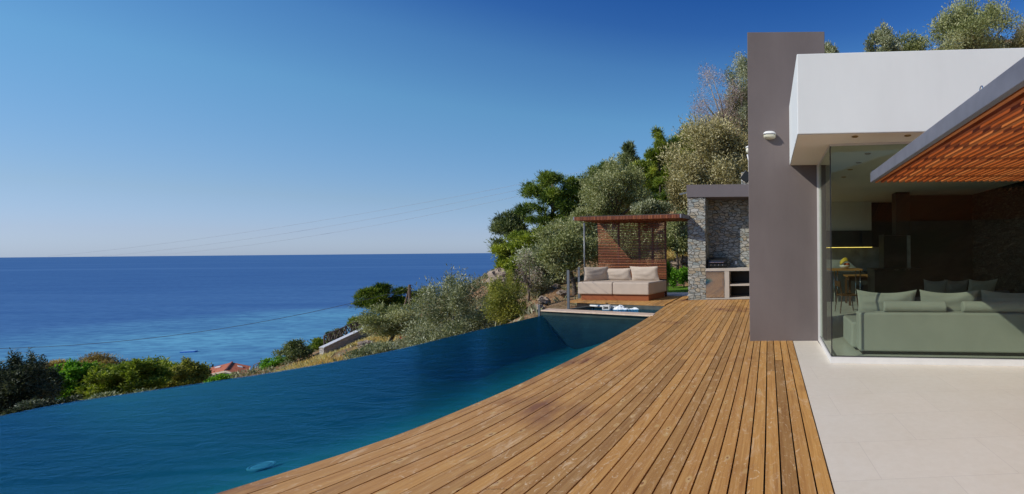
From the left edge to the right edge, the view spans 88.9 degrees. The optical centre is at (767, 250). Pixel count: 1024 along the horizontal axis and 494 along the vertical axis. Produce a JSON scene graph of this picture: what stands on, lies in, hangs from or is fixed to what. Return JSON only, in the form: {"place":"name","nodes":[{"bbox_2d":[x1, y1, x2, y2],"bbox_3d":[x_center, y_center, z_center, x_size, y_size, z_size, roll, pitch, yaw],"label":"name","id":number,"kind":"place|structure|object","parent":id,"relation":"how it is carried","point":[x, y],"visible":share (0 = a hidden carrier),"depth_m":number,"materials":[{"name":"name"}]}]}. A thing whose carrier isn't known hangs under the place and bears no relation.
{"place":"outdoors","nodes":[
{"label":"outdoors","id":0,"kind":"place"},
{"bbox_2d":[0,253,497,398],"bbox_3d":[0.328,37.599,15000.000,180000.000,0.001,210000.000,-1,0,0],"label":"sea","id":1,"kind":"structure","parent":0,"point":[57,303],"depth_m":391.61,"materials":[{"name":"liquid"}]},
{"bbox_2d":[246,461,275,470],"bbox_3d":[-5.875,2.495,5.256,0.230,0.013,0.230,-1,0,0],"label":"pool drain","id":2,"kind":"object","parent":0,"point":[259,467],"visible":0.85,"depth_m":5.24,"materials":[{"name":"plastic"}]},
{"bbox_2d":[0,0,1023,257],"label":"sky","id":3,"kind":"structure","parent":0,"point":[126,124],"materials":[{"name":"blue"}]},
{"bbox_2d":[202,39,1011,383],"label":"hillside","id":4,"kind":"structure","parent":0,"point":[552,295],"depth_m":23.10,"materials":[{"name":"plant"}]},
{"bbox_2d":[0,348,65,414],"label":"tree","id":5,"kind":"object","parent":4,"relation":"on","point":[19,382],"visible":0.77,"depth_m":11.98,"materials":[{"name":"green plant"}]},
{"bbox_2d":[18,347,65,395],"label":"tree","id":6,"kind":"object","parent":4,"relation":"on","point":[54,374],"visible":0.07,"depth_m":13.11,"materials":[{"name":"green plant"}]},
{"bbox_2d":[0,393,88,415],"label":"bush","id":7,"kind":"object","parent":4,"relation":"on","point":[27,405],"visible":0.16,"depth_m":11.46,"materials":[{"name":"green plant"}]},
{"bbox_2d":[45,357,68,368],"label":"tamarisk bush","id":8,"kind":"object","parent":4,"relation":"on","point":[54,362],"visible":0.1,"depth_m":17.06,"materials":[{"name":"green plant"}]},
{"bbox_2d":[49,357,99,399],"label":"tree","id":9,"kind":"object","parent":4,"relation":"on","point":[72,373],"visible":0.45,"depth_m":14.32,"materials":[{"name":"green plant"}]},
{"bbox_2d":[60,363,118,400],"bbox_3d":[-21.748,4.778,14.824,1.478,2.049,1.264,0,0,-27],"label":"bush","id":10,"kind":"object","parent":4,"relation":"on","point":[79,380],"visible":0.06,"depth_m":14.35,"materials":[{"name":"green plant"}]},
{"bbox_2d":[62,351,131,369],"bbox_3d":[-25.356,5.638,17.089,2.415,3.786,1.990,0,0,-41],"label":"tamarisk bush","id":11,"kind":"object","parent":4,"relation":"on","point":[102,358],"visible":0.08,"depth_m":17.14,"materials":[{"name":"green plant"}]},
{"bbox_2d":[77,387,155,401],"bbox_3d":[-15.363,4.963,10.736,1.386,3.312,1.061,-1,0,-11],"label":"bush","id":12,"kind":"object","parent":4,"relation":"on","point":[101,395],"visible":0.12,"depth_m":10.78,"materials":[{"name":"green plant"}]},
{"bbox_2d":[72,354,175,398],"bbox_3d":[-20.411,4.611,14.465,2.026,2.494,1.879,0,0,-39],"label":"bush","id":13,"kind":"object","parent":4,"relation":"on","point":[125,376],"visible":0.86,"depth_m":14.23,"materials":[{"name":"green plant"}]},
{"bbox_2d":[140,355,179,381],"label":"bush","id":14,"kind":"object","parent":4,"relation":"on","point":[164,360],"visible":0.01,"depth_m":17.10,"materials":[{"name":"green plant"}]},
{"bbox_2d":[158,356,214,388],"bbox_3d":[-21.104,4.695,16.221,1.869,1.831,1.921,-1,0,0],"label":"bush","id":15,"kind":"object","parent":4,"relation":"on","point":[187,371],"visible":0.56,"depth_m":16.21,"materials":[{"name":"green plant"}]},
{"bbox_2d":[202,373,234,382],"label":"bush","id":16,"kind":"object","parent":4,"relation":"on","point":[219,377],"visible":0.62,"depth_m":29.75,"materials":[{"name":"green plant"}]},
{"bbox_2d":[209,361,250,376],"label":"beach house","id":17,"kind":"structure","parent":4,"relation":"on","point":[228,368],"depth_m":83.82,"materials":[{"name":"ceramic"}]},
{"bbox_2d":[259,354,290,370],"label":"bush","id":18,"kind":"object","parent":4,"relation":"on","point":[266,362],"visible":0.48,"depth_m":35.48,"materials":[{"name":"green plant"}]},
{"bbox_2d":[271,338,313,361],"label":"bush","id":19,"kind":"object","parent":4,"relation":"on","point":[294,350],"visible":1,"depth_m":35.68,"materials":[{"name":"green plant"}]},
{"bbox_2d":[0,316,605,493],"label":"pool basin","id":20,"kind":"object","parent":4,"relation":"on","point":[168,474],"visible":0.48,"depth_m":6.01,"materials":[{"name":"liquid"}]},
{"bbox_2d":[0,315,641,493],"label":"pool water","id":21,"kind":"structure","parent":20,"relation":"in","point":[337,380],"depth_m":5.22,"materials":[{"name":"liquid"}]},
{"bbox_2d":[542,312,647,348],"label":"pool end wall","id":22,"kind":"structure","parent":20,"relation":"attached to","point":[589,336],"depth_m":12.07,"materials":[{"name":"tile"}]},
{"bbox_2d":[305,336,328,351],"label":"bush","id":23,"kind":"object","parent":4,"relation":"on","point":[317,343],"visible":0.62,"depth_m":39.59,"materials":[{"name":"green plant"}]},
{"bbox_2d":[56,170,586,255],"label":"cable","id":24,"kind":"object","parent":4,"relation":"on","point":[308,222],"visible":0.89,"depth_m":51.73,"materials":[{"name":"grey metal"}]},
{"bbox_2d":[319,330,367,354],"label":"stair wall","id":25,"kind":"structure","parent":4,"relation":"on","point":[344,340],"depth_m":37.50,"materials":[{"name":"concrete"}]},
{"bbox_2d":[323,321,364,344],"bbox_3d":[-37.695,7.374,40.500,0.127,2.249,4.120,-1,0,0],"label":"rustic railing","id":26,"kind":"object","parent":4,"relation":"on","point":[340,332],"visible":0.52,"depth_m":39.95,"materials":[{"name":"wood"}]},
{"bbox_2d":[336,339,402,360],"bbox_3d":[-16.122,4.262,18.904,2.948,1.011,2.552,0,0,22],"label":"bush","id":27,"kind":"object","parent":4,"relation":"on","point":[380,347],"visible":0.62,"depth_m":18.82,"materials":[{"name":"green plant"}]},
{"bbox_2d":[348,281,414,312],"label":"pine tree","id":28,"kind":"object","parent":4,"relation":"on","point":[375,291],"visible":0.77,"depth_m":35.28,"materials":[{"name":"green plant"}]},
{"bbox_2d":[351,300,425,342],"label":"olive tree","id":29,"kind":"object","parent":4,"relation":"on","point":[371,320],"visible":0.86,"depth_m":24.41,"materials":[{"name":"green plant"}]},
{"bbox_2d":[404,285,410,304],"bbox_3d":[-26.307,4.130,33.000,0.692,3.287,0.200,-1,0,0],"label":"utility pole","id":30,"kind":"object","parent":4,"relation":"on","point":[408,295],"visible":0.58,"depth_m":32.95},
{"bbox_2d":[0,289,405,348],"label":"cable","id":31,"kind":"object","parent":30,"relation":"attached to","point":[202,331],"visible":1,"depth_m":31.70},
{"bbox_2d":[399,326,441,348],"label":"bush","id":32,"kind":"object","parent":4,"relation":"on","point":[411,337],"visible":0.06,"depth_m":19.02,"materials":[{"name":"green plant"}]},
{"bbox_2d":[393,264,500,347],"bbox_3d":[-11.355,2.489,16.410,3.218,4.089,3.429,0,0,29],"label":"olive tree","id":33,"kind":"object","parent":4,"relation":"on","point":[454,296],"visible":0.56,"depth_m":16.01,"materials":[{"name":"green plant"}]},
{"bbox_2d":[486,267,506,287],"bbox_3d":[-17.076,1.887,28.995,1.694,1.674,1.869,-1,0,0],"label":"rock","id":34,"kind":"object","parent":4,"relation":"on","point":[496,271],"visible":0.39,"depth_m":28.52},
{"bbox_2d":[488,240,517,274],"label":"pine tree","id":35,"kind":"object","parent":4,"relation":"on","point":[502,255],"visible":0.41,"depth_m":29.36,"materials":[{"name":"green plant"}]},
{"bbox_2d":[479,267,531,324],"bbox_3d":[-9.126,1.765,16.000,1.786,2.388,1.690,-1,0,0],"label":"bush","id":36,"kind":"object","parent":4,"relation":"on","point":[505,305],"visible":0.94,"depth_m":15.66,"materials":[{"name":"green plant"}]},
{"bbox_2d":[485,205,537,255],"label":"pine tree","id":37,"kind":"object","parent":4,"relation":"on","point":[507,224],"visible":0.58,"depth_m":30.39,"materials":[{"name":"green plant"}]},
{"bbox_2d":[500,254,532,284],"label":"pine tree","id":38,"kind":"object","parent":4,"relation":"on","point":[512,265],"visible":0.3,"depth_m":25.30,"materials":[{"name":"green plant"}]},
{"bbox_2d":[501,225,550,253],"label":"pine tree","id":39,"kind":"object","parent":4,"relation":"on","point":[520,238],"visible":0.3,"depth_m":26.05,"materials":[{"name":"green plant"}]},
{"bbox_2d":[513,248,543,302],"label":"bare tree","id":40,"kind":"object","parent":4,"relation":"on","point":[528,284],"visible":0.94,"depth_m":19.01,"materials":[{"name":"grey plant"}]},
{"bbox_2d":[524,275,552,297],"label":"bush","id":41,"kind":"object","parent":4,"relation":"on","point":[540,283],"visible":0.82,"depth_m":19.32,"materials":[{"name":"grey plant"}]},
{"bbox_2d":[509,242,575,284],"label":"olive tree","id":42,"kind":"object","parent":4,"relation":"on","point":[548,277],"visible":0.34,"depth_m":20.53,"materials":[{"name":"green plant"}]},
{"bbox_2d":[537,295,550,304],"bbox_3d":[-8.500,1.896,17.221,0.457,0.376,0.581,-1,0,0],"label":"rock","id":43,"kind":"object","parent":4,"relation":"on","point":[542,300],"visible":0.97,"depth_m":17.06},
{"bbox_2d":[509,168,588,230],"bbox_3d":[-14.459,-2.395,30.032,5.033,6.293,4.430,-1,0,0],"label":"pine tree","id":44,"kind":"object","parent":4,"relation":"on","point":[559,201],"visible":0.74,"depth_m":29.14,"materials":[{"name":"green plant"}]},
{"bbox_2d":[528,215,608,294],"bbox_3d":[-8.232,0.234,18.836,3.287,3.555,2.778,-1,0,0],"label":"olive tree","id":45,"kind":"object","parent":4,"relation":"on","point":[562,251],"visible":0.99,"depth_m":18.44,"materials":[{"name":"green plant"}]},
{"bbox_2d":[567,267,579,308],"bbox_3d":[-6.305,1.340,14.752,0.078,1.510,2.694,-1,0,-16],"label":"cable railing","id":46,"kind":"object","parent":4,"relation":"on","point":[568,288],"visible":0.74,"depth_m":13.47,"materials":[{"name":"metal"}]},
{"bbox_2d":[563,204,597,235],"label":"bush","id":47,"kind":"object","parent":4,"relation":"on","point":[578,212],"visible":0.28,"depth_m":25.47,"materials":[{"name":"green plant"}]},
{"bbox_2d":[563,173,599,231],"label":"pine tree","id":48,"kind":"object","parent":4,"relation":"on","point":[578,189],"visible":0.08,"depth_m":30.55,"materials":[{"name":"green plant"}]},
{"bbox_2d":[541,303,663,316],"bbox_3d":[-4.248,2.402,12.954,3.964,1.470,1.999,0,0,20],"label":"spa tub","id":49,"kind":"object","parent":4,"relation":"on","point":[648,307],"visible":0.1,"depth_m":13.68,"materials":[{"name":"stone"}]},
{"bbox_2d":[541,308,654,316],"bbox_3d":[-4.562,1.649,12.098,3.754,0.034,0.376,0,0,20],"label":"coping board","id":50,"kind":"object","parent":49,"relation":"on","point":[600,312],"visible":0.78,"depth_m":11.94,"materials":[{"name":"stone"}]},
{"bbox_2d":[580,307,655,312],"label":"spa water","id":51,"kind":"structure","parent":49,"relation":"in","point":[621,310],"depth_m":13.45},
{"bbox_2d":[201,44,1008,383],"bbox_3d":[-14.578,-2.131,29.003,62.050,30.413,42.705,-1,0,0],"label":"ground scrub","id":52,"kind":"object","parent":4,"relation":"on","point":[285,362],"visible":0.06,"depth_m":29.32,"materials":[{"name":"plant"}]},
{"bbox_2d":[574,153,659,267],"bbox_3d":[-7.842,-2.036,22.978,3.910,6.184,4.043,-1,0,-40],"label":"olive tree","id":53,"kind":"object","parent":4,"relation":"on","point":[603,194],"visible":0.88,"depth_m":22.28,"materials":[{"name":"green plant"}]},
{"bbox_2d":[594,224,661,267],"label":"olive tree","id":54,"kind":"object","parent":4,"relation":"on","point":[628,248],"visible":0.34,"depth_m":19.94,"materials":[{"name":"green plant"}]},
{"bbox_2d":[617,139,641,168],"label":"pine tree","id":55,"kind":"object","parent":4,"relation":"on","point":[628,149],"visible":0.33,"depth_m":35.61,"materials":[{"name":"green plant"}]},
{"bbox_2d":[628,158,661,202],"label":"pine tree","id":56,"kind":"object","parent":4,"relation":"on","point":[650,168],"visible":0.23,"depth_m":30.61,"materials":[{"name":"green plant"}]},
{"bbox_2d":[629,197,676,265],"bbox_3d":[-5.567,-0.697,21.956,2.215,3.727,1.776,-1,0,-35],"label":"olive tree","id":57,"kind":"object","parent":4,"relation":"on","point":[649,206],"visible":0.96,"depth_m":21.58,"materials":[{"name":"green plant"}]},
{"bbox_2d":[642,125,675,188],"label":"pine tree","id":58,"kind":"object","parent":4,"relation":"on","point":[658,139],"visible":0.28,"depth_m":32.66,"materials":[{"name":"green plant"}]},
{"bbox_2d":[652,176,671,201],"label":"pine tree","id":59,"kind":"object","parent":4,"relation":"on","point":[662,192],"visible":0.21,"depth_m":29.94,"materials":[{"name":"green plant"}]},
{"bbox_2d":[663,261,671,290],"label":"bush","id":60,"kind":"object","parent":4,"relation":"on","point":[669,271],"visible":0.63,"depth_m":17.89,"materials":[{"name":"green plant"}]},
{"bbox_2d":[656,207,687,278],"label":"tree","id":61,"kind":"object","parent":4,"relation":"on","point":[677,240],"visible":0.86,"depth_m":20.74,"materials":[{"name":"green plant"}]},
{"bbox_2d":[667,286,687,292],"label":"lawn","id":62,"kind":"structure","parent":4,"relation":"on","point":[678,289],"depth_m":18.76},
{"bbox_2d":[668,267,680,287],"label":"bush","id":63,"kind":"object","parent":62,"relation":"on","point":[674,275],"visible":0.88,"depth_m":19.45,"materials":[{"name":"green plant"}]},
{"bbox_2d":[677,266,687,286],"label":"bush","id":64,"kind":"object","parent":62,"relation":"on","point":[683,271],"visible":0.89,"depth_m":20.10,"materials":[{"name":"green plant"}]},
{"bbox_2d":[670,256,687,267],"bbox_3d":[-4.177,0.645,22.011,1.297,0.796,1.113,-1,0,0],"label":"rock","id":65,"kind":"object","parent":4,"relation":"on","point":[684,262],"visible":0.44,"depth_m":21.60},
{"bbox_2d":[670,122,700,159],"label":"tree","id":66,"kind":"object","parent":4,"relation":"on","point":[676,139],"visible":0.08,"depth_m":33.53,"materials":[{"name":"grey plant"}]},
{"bbox_2d":[664,152,715,230],"bbox_3d":[-4.114,-2.919,24.013,2.613,4.636,2.886,0,0,23],"label":"olive tree","id":67,"kind":"object","parent":4,"relation":"on","point":[677,186],"visible":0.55,"depth_m":23.45,"materials":[{"name":"green plant"}]},
{"bbox_2d":[577,297,817,493],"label":"deck base","id":68,"kind":"object","parent":4,"relation":"on","point":[582,304],"visible":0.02,"depth_m":4.23,"materials":[{"name":"wood"}]},
{"bbox_2d":[217,296,833,493],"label":"deck","id":69,"kind":"structure","parent":68,"relation":"on","point":[599,419],"depth_m":4.02,"materials":[{"name":"brown wood"}]},
{"bbox_2d":[578,280,665,300],"bbox_3d":[-4.959,1.342,15.536,2.575,0.598,1.350,-1,0,12],"label":"daybed","id":70,"kind":"object","parent":69,"relation":"on","point":[639,290],"visible":0.97,"depth_m":14.95,"materials":[{"name":"fabric"}]},
{"bbox_2d":[584,266,607,280],"bbox_3d":[-5.997,0.815,15.816,0.802,0.505,0.238,0,0,-27],"label":"daybed cushion","id":71,"kind":"object","parent":70,"relation":"on","point":[595,273],"visible":1,"depth_m":15.73,"materials":[{"name":"beige fabric"}]},
{"bbox_2d":[607,268,631,279],"bbox_3d":[-5.308,0.840,15.958,1.100,0.442,0.236,0,0,10],"label":"daybed cushion","id":72,"kind":"object","parent":70,"relation":"on","point":[619,274],"visible":0.88,"depth_m":15.86,"materials":[{"name":"beige fabric"}]},
{"bbox_2d":[630,266,658,279],"bbox_3d":[-4.269,0.798,15.685,1.080,0.509,0.248,-1,0,15],"label":"daybed cushion","id":73,"kind":"object","parent":70,"relation":"on","point":[644,273],"visible":1,"depth_m":15.59,"materials":[{"name":"beige fabric"}]},
{"bbox_2d":[573,213,689,296],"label":"pavilion","id":74,"kind":"structure","parent":69,"relation":"on","point":[619,220],"depth_m":16.15,"materials":[{"name":"brown wood"}]},
{"bbox_2d":[687,184,749,299],"bbox_3d":[-0.888,-0.264,15.547,3.572,3.843,1.205,-1,0,0],"label":"barbecue niche","id":75,"kind":"object","parent":69,"relation":"on","point":[718,222],"visible":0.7,"depth_m":15.01,"materials":[{"name":"stone"}]},
{"bbox_2d":[706,271,723,297],"bbox_3d":[-1.749,1.124,14.973,0.598,0.863,0.055,0,0,0],"label":"steel door","id":76,"kind":"structure","parent":75,"relation":"in","point":[714,279],"depth_m":14.97,"materials":[{"name":"beige metal"}]},
{"bbox_2d":[707,257,727,267],"bbox_3d":[-1.707,0.414,15.328,0.632,0.354,0.544,-1,0,0],"label":"grill","id":77,"kind":"object","parent":75,"relation":"on","point":[716,261],"visible":0.99,"depth_m":15.13,"materials":[{"name":"black metal"}]},
{"bbox_2d":[650,108,747,211],"bbox_3d":[-2.997,-4.616,25.140,6.762,6.222,5.354,-1,0,0],"label":"olive tree","id":78,"kind":"object","parent":4,"relation":"on","point":[712,154],"visible":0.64,"depth_m":24.11,"materials":[{"name":"green plant"}]},
{"bbox_2d":[686,58,747,141],"bbox_3d":[-2.959,-8.187,26.904,4.047,6.034,3.744,-1,0,0],"label":"bare tree","id":79,"kind":"object","parent":4,"relation":"on","point":[721,104],"visible":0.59,"depth_m":26.71,"materials":[{"name":"grey plant"}]},
{"bbox_2d":[719,46,747,140],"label":"olive tree","id":80,"kind":"object","parent":4,"relation":"on","point":[742,67],"visible":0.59,"depth_m":27.18,"materials":[{"name":"green plant"}]},
{"bbox_2d":[722,133,747,168],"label":"bush","id":81,"kind":"object","parent":4,"relation":"on","point":[744,150],"visible":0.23,"depth_m":25.43,"materials":[{"name":"green plant"}]},
{"bbox_2d":[825,40,838,52],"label":"olive tree","id":82,"kind":"object","parent":4,"relation":"on","point":[830,47],"visible":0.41,"depth_m":26.61,"materials":[{"name":"green plant"}]},
{"bbox_2d":[863,18,902,51],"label":"olive tree","id":83,"kind":"object","parent":4,"relation":"on","point":[883,36],"visible":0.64,"depth_m":24.75,"materials":[{"name":"green plant"}]},
{"bbox_2d":[892,29,933,50],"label":"olive tree","id":84,"kind":"object","parent":4,"relation":"on","point":[914,44],"visible":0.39,"depth_m":25.25,"materials":[{"name":"green plant"}]},
{"bbox_2d":[922,0,1023,49],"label":"olive tree","id":85,"kind":"object","parent":4,"relation":"on","point":[970,29],"visible":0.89,"depth_m":23.09,"materials":[{"name":"green plant"}]},
{"bbox_2d":[981,31,1023,48],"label":"bush","id":86,"kind":"object","parent":4,"relation":"on","point":[1006,44],"visible":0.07,"depth_m":24.52,"materials":[{"name":"green plant"}]},
{"bbox_2d":[1008,22,1023,47],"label":"olive tree","id":87,"kind":"object","parent":4,"relation":"on","point":[1019,42],"visible":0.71,"depth_m":23.83,"materials":[{"name":"green plant"}]},
{"bbox_2d":[667,292,746,299],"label":"path","id":88,"kind":"structure","parent":0,"point":[682,294],"depth_m":16.45,"materials":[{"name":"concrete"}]},
{"bbox_2d":[866,268,920,300],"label":"kitchen island","id":89,"kind":"structure","parent":0,"point":[889,280],"depth_m":11.70,"materials":[{"name":"black paint"}]},
{"bbox_2d":[793,341,1023,493],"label":"terrace","id":90,"kind":"structure","parent":0,"point":[913,429],"depth_m":4.14,"materials":[{"name":"stone"}]},
{"bbox_2d":[747,32,1023,365],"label":"villa","id":91,"kind":"object","parent":90,"relation":"on","point":[842,126],"visible":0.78,"depth_m":8.03,"materials":[{"name":"white paint"}]},
{"bbox_2d":[763,131,775,138],"bbox_3d":[0.028,-2.032,7.965,0.235,0.132,0.130,-1,0,0],"label":"wall lamp","id":92,"kind":"object","parent":91,"relation":"attached to","point":[769,134],"visible":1,"depth_m":7.91,"materials":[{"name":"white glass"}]},
{"bbox_2d":[834,280,857,313],"bbox_3d":[2.009,1.170,11.548,0.526,0.803,0.444,0,0,-10],"label":"dining chair","id":93,"kind":"object","parent":91,"relation":"on","point":[837,284],"visible":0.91,"depth_m":11.45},
{"bbox_2d":[830,268,862,309],"bbox_3d":[2.073,1.030,12.300,0.861,1.079,0.700,-1,0,0],"label":"bar table","id":94,"kind":"object","parent":91,"relation":"on","point":[848,269],"visible":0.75,"depth_m":11.99,"materials":[{"name":"brown wood"}]},
{"bbox_2d":[839,258,849,268],"bbox_3d":[2.066,0.338,12.200,0.300,0.302,0.300,-1,0,0],"label":"fruit bowl","id":95,"kind":"object","parent":94,"relation":"on","point":[845,265],"visible":1,"depth_m":12.13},
{"bbox_2d":[830,202,878,301],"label":"kitchen units","id":96,"kind":"object","parent":91,"relation":"on","point":[851,228],"visible":0.47,"depth_m":14.20,"materials":[{"name":"grey stone"}]},
{"bbox_2d":[843,274,867,305],"bbox_3d":[2.669,1.141,13.225,0.804,0.848,0.750,-1,0,0],"label":"dining table","id":97,"kind":"object","parent":91,"relation":"on","point":[851,277],"visible":0.51,"depth_m":12.90,"materials":[{"name":"brown wood"}]},
{"bbox_2d":[879,192,910,268],"bbox_3d":[3.373,-0.529,12.125,0.700,2.000,0.550,-1,0,0],"label":"range hood","id":98,"kind":"object","parent":91,"relation":"attached to","point":[892,250],"visible":0.99,"depth_m":11.95,"materials":[{"name":"black paint"}]},
{"bbox_2d":[817,141,1023,365],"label":"window frame","id":99,"kind":"structure","parent":91,"relation":"in","point":[851,360],"depth_m":6.35,"materials":[{"name":"metal"}]},
{"bbox_2d":[843,311,1023,355],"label":"sofa","id":100,"kind":"object","parent":91,"relation":"on","point":[948,333],"visible":0.99,"depth_m":6.76,"materials":[{"name":"fabric"}]},
{"bbox_2d":[856,289,916,310],"bbox_3d":[1.862,0.872,7.158,0.925,0.524,0.217,0,0,6],"label":"scatter cushion","id":101,"kind":"object","parent":100,"relation":"on","point":[870,301],"visible":0.49,"depth_m":7.08,"materials":[{"name":"fabric"}]},
{"bbox_2d":[883,301,946,311],"bbox_3d":[2.228,0.854,6.904,0.912,0.164,0.164,0,0,6],"label":"bolster","id":102,"kind":"object","parent":100,"relation":"on","point":[914,306],"visible":1,"depth_m":6.84,"materials":[{"name":"fabric"}]},
{"bbox_2d":[919,289,978,310],"bbox_3d":[2.804,0.864,7.063,0.892,0.524,0.213,-1,0,6],"label":"scatter cushion","id":103,"kind":"object","parent":100,"relation":"on","point":[953,301],"visible":0.47,"depth_m":6.97,"materials":[{"name":"fabric"}]},
{"bbox_2d":[944,279,968,292],"bbox_3d":[4.147,0.885,10.057,0.547,0.517,0.237,-1,0,0],"label":"scatter cushion","id":104,"kind":"object","parent":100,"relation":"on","point":[956,286],"visible":0.62,"depth_m":9.96,"materials":[{"name":"fabric"}]},
{"bbox_2d":[961,301,1023,311],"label":"bolster","id":105,"kind":"object","parent":100,"relation":"on","point":[992,306],"visible":1,"depth_m":6.73,"materials":[{"name":"fabric"}]},
{"bbox_2d":[981,290,1023,300],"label":"scatter cushion","id":106,"kind":"object","parent":100,"relation":"on","point":[992,296],"visible":0.32,"depth_m":6.90,"materials":[{"name":"fabric"}]},
{"bbox_2d":[870,57,1023,182],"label":"pergola","id":107,"kind":"object","parent":91,"relation":"attached to","point":[978,136],"visible":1,"depth_m":3.76,"materials":[{"name":"wood"}]},
{"bbox_2d":[966,290,1008,292],"bbox_3d":[4.661,1.243,10.100,1.900,0.608,1.200,-1,0,0],"label":"sofa","id":108,"kind":"object","parent":91,"relation":"on","point":[1004,291],"visible":0.08,"depth_m":10.51,"materials":[{"name":"fabric"}]},
{"bbox_2d":[924,279,947,292],"bbox_3d":[3.709,0.889,10.060,0.506,0.517,0.238,0,0,16],"label":"scatter cushion","id":109,"kind":"object","parent":108,"relation":"on","point":[936,286],"visible":0.61,"depth_m":9.97,"materials":[{"name":"fabric"}]},
{"bbox_2d":[968,279,997,300],"bbox_3d":[4.731,0.880,10.056,0.690,0.517,0.239,0,0,-8],"label":"scatter cushion","id":110,"kind":"object","parent":108,"relation":"on","point":[990,285],"visible":0.66,"depth_m":9.96,"materials":[{"name":"fabric"}]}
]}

